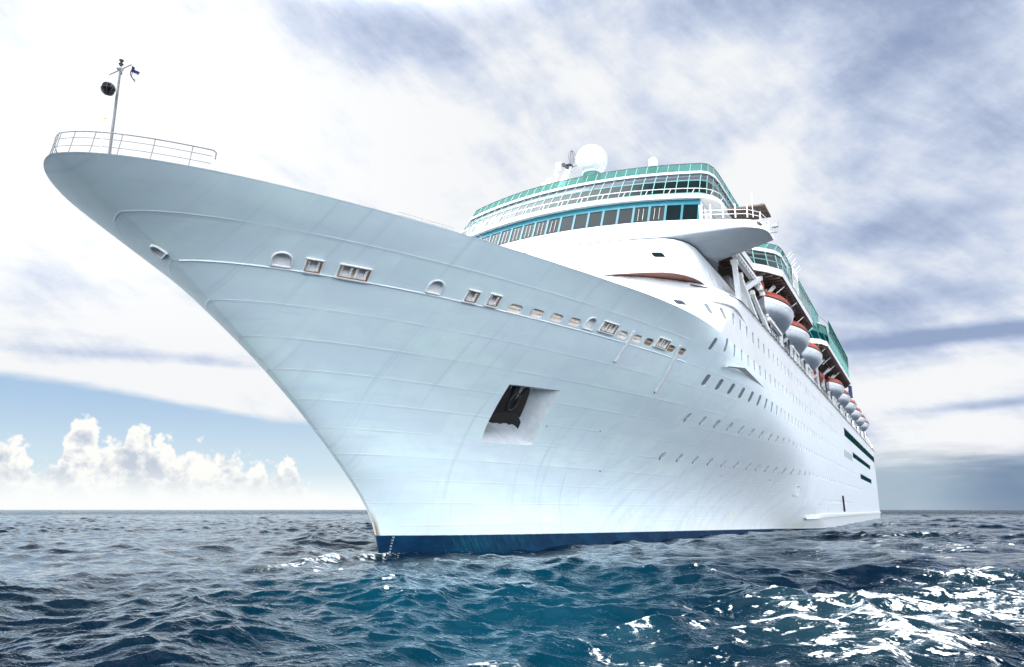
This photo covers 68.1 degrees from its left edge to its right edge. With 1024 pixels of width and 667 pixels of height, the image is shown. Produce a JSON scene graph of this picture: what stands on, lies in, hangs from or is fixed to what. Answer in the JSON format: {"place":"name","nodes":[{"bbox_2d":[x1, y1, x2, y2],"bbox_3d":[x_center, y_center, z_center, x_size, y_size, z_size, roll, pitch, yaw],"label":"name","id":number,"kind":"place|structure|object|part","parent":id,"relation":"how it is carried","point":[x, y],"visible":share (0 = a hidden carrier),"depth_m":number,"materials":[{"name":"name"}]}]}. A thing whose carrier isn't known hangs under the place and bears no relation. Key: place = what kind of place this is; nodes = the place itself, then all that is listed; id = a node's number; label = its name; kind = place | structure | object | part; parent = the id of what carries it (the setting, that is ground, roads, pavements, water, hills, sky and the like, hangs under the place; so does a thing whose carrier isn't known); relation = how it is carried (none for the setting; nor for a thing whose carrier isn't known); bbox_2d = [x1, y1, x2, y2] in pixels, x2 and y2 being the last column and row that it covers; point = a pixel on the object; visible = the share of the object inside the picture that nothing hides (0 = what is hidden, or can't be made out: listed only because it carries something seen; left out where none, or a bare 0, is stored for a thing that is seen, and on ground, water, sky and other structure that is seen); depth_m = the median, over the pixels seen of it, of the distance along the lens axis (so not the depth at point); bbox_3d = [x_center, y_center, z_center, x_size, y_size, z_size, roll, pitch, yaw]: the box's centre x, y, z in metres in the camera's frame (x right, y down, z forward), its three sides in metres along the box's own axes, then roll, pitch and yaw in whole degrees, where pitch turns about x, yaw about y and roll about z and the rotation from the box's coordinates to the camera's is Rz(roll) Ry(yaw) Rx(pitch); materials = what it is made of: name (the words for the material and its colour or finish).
{"place":"outdoors","nodes":[
{"label":"outdoors","id":0,"kind":"place"},
{"bbox_2d":[0,510,1023,666],"bbox_3d":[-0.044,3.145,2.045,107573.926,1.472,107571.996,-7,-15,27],"label":"sea","id":1,"kind":"structure","parent":0,"point":[335,588],"depth_m":23.31,"materials":[{"name":"liquid"}]},
{"bbox_2d":[43,59,880,552],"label":"cruise ship","id":2,"kind":"object","parent":1,"relation":"on","point":[621,329],"visible":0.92,"depth_m":49.38,"materials":[{"name":"paint"}]},
{"bbox_2d":[101,82,115,95],"bbox_3d":[-17.179,-10.409,32.214,0.580,0.600,0.600,-7,-15,27],"label":"anchor ball","id":3,"kind":"object","parent":2,"relation":"hanging from","point":[108,88],"visible":1,"depth_m":32.12,"materials":[{"name":"metal"}]},
{"bbox_2d":[489,385,529,428],"bbox_3d":[-0.057,4.529,48.873,2.432,2.948,2.947,-11,-17,40],"label":"anchor","id":4,"kind":"object","parent":2,"relation":"attached to","point":[509,408],"visible":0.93,"depth_m":48.57,"materials":[{"name":"metal"}]},
{"bbox_3d":[13.169,-2.425,59.495,1.179,0.603,0.528,5,-14,-20],"label":"house window","id":5,"kind":"part","parent":2,"relation":"part of","materials":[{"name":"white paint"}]},
{"bbox_3d":[15.792,3.766,61.863,0.739,0.896,0.930,-10,-16,36],"label":"window","id":6,"kind":"part","parent":2,"relation":"part of","materials":[{"name":"grey glass"}]},
{"bbox_3d":[15.761,-1.947,60.844,0.762,1.014,0.550,11,-17,-40],"label":"window","id":7,"kind":"part","parent":2,"relation":"part of","materials":[{"name":"grey glass"}]},
{"bbox_3d":[15.660,0.784,59.195,0.727,0.905,0.762,-9,-16,34],"label":"window","id":8,"kind":"part","parent":2,"relation":"part of","materials":[{"name":"grey glass"}]},
{"bbox_3d":[17.497,4.294,64.123,0.716,0.914,0.930,-9,-16,35],"label":"window","id":9,"kind":"part","parent":2,"relation":"part of","materials":[{"name":"grey glass"}]},
{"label":"window","id":10,"kind":"part","parent":2,"relation":"part of","materials":[{"name":"grey glass"}]},
{"bbox_2d":[754,289,795,337],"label":"lifeboat","id":11,"kind":"object","parent":2,"relation":"attached to","point":[778,309],"visible":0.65,"depth_m":85.82,"materials":[{"name":"paint"}]},
{"bbox_2d":[775,320,811,356],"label":"lifeboat","id":12,"kind":"object","parent":2,"relation":"attached to","point":[797,334],"visible":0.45,"depth_m":98.65,"materials":[{"name":"white paint"}]},
{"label":"shell door","id":13,"kind":"part","parent":2,"relation":"part of","materials":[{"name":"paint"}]},
{"bbox_2d":[793,342,823,373],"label":"lifeboat","id":14,"kind":"object","parent":2,"relation":"attached to","point":[811,354],"visible":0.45,"depth_m":111.09,"materials":[{"name":"white paint"}]},
{"bbox_2d":[814,370,824,384],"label":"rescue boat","id":15,"kind":"object","parent":2,"relation":"hanging from","point":[822,376],"visible":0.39,"depth_m":128.53,"materials":[{"name":"red paint"}]},
{"bbox_2d":[822,376,844,399],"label":"lifeboat","id":16,"kind":"object","parent":2,"relation":"attached to","point":[835,387],"visible":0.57,"depth_m":141.37,"materials":[{"name":"white paint"}]},
{"bbox_2d":[837,390,850,408],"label":"lifeboat","id":17,"kind":"object","parent":2,"relation":"attached to","point":[844,399],"visible":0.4,"depth_m":154.57,"materials":[{"name":"white paint"}]},
{"bbox_2d":[844,399,856,415],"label":"lifeboat","id":18,"kind":"object","parent":2,"relation":"attached to","point":[850,408],"visible":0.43,"depth_m":167.11,"materials":[{"name":"white paint"}]},
{"bbox_2d":[850,407,860,421],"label":"lifeboat","id":19,"kind":"object","parent":2,"relation":"attached to","point":[855,415],"visible":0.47,"depth_m":179.93,"materials":[{"name":"white paint"}]},
{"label":"long window","id":20,"kind":"part","parent":2,"relation":"part of","materials":[{"name":"green glass"}]},
{"bbox_2d":[855,414,864,427],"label":"lifeboat","id":21,"kind":"object","parent":2,"relation":"attached to","point":[860,421],"visible":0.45,"depth_m":192.48,"materials":[{"name":"white paint"}]},
{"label":"long window","id":22,"kind":"part","parent":2,"relation":"part of","materials":[{"name":"green glass"}]},
{"bbox_2d":[860,420,868,432],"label":"lifeboat","id":23,"kind":"object","parent":2,"relation":"attached to","point":[864,426],"visible":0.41,"depth_m":205.07,"materials":[{"name":"white paint"}]},
{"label":"long window","id":24,"kind":"part","parent":2,"relation":"part of","materials":[{"name":"green glass"}]},
{"bbox_2d":[0,0,1023,509],"label":"sky","id":25,"kind":"structure","parent":0,"point":[883,140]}
]}

